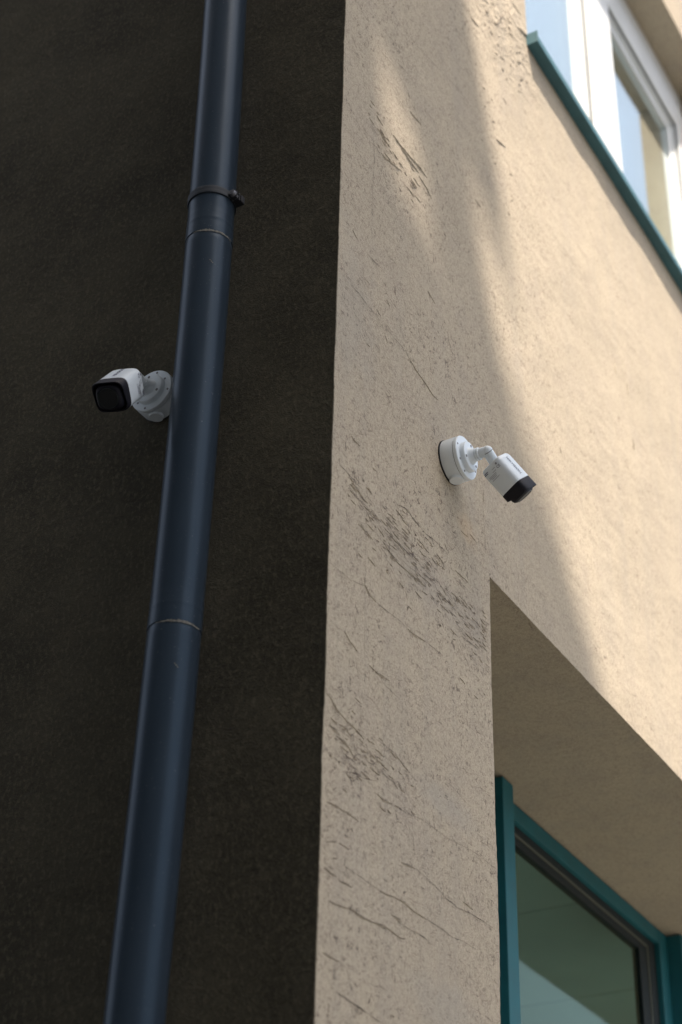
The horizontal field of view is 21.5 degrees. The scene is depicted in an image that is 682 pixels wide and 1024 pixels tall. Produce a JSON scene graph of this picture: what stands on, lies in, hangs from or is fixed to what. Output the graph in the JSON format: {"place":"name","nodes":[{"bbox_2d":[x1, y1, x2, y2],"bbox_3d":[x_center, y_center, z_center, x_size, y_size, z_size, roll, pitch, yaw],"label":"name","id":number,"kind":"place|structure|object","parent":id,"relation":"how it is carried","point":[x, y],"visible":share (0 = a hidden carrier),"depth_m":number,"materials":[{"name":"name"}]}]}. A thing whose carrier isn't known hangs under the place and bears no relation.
{"place":"outdoors","nodes":[
{"label":"outdoors","id":0,"kind":"place"},
{"bbox_3d":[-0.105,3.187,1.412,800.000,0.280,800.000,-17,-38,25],"label":"ground","id":1,"kind":"structure","parent":0,"visible":0},
{"bbox_2d":[0,0,681,1023],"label":"building","id":2,"kind":"structure","parent":1,"relation":"on","point":[436,760],"depth_m":4.23,"materials":[{"name":"beige paint"}]},
{"bbox_2d":[92,368,172,421],"bbox_3d":[-0.451,-0.259,3.857,0.111,0.230,0.270,-13,-37,21],"label":"security camera","id":3,"kind":"object","parent":2,"relation":"attached to","point":[148,397],"visible":0.97,"depth_m":3.79,"materials":[{"name":"white plastic"}]},
{"bbox_2d":[103,0,246,1023],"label":"drainpipe","id":4,"kind":"object","parent":2,"relation":"attached to","point":[140,963],"visible":1,"depth_m":3.53,"materials":[{"name":"blue plastic"}]},
{"bbox_2d":[438,436,535,502],"bbox_3d":[0.336,-0.100,4.141,0.224,0.163,0.118,-3,-34,7],"label":"security camera","id":5,"kind":"object","parent":2,"relation":"attached to","point":[508,478],"visible":1,"depth_m":4.12,"materials":[{"name":"white plastic"}]},
{"bbox_2d":[494,776,681,1023],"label":"teal window","id":6,"kind":"structure","parent":2,"relation":"in","point":[657,958],"depth_m":5.52,"materials":[{"name":"paint"}]},
{"bbox_2d":[525,0,681,292],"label":"white window","id":7,"kind":"structure","parent":2,"relation":"in","point":[595,55],"depth_m":7.23,"materials":[{"name":"plastic"}]}
]}

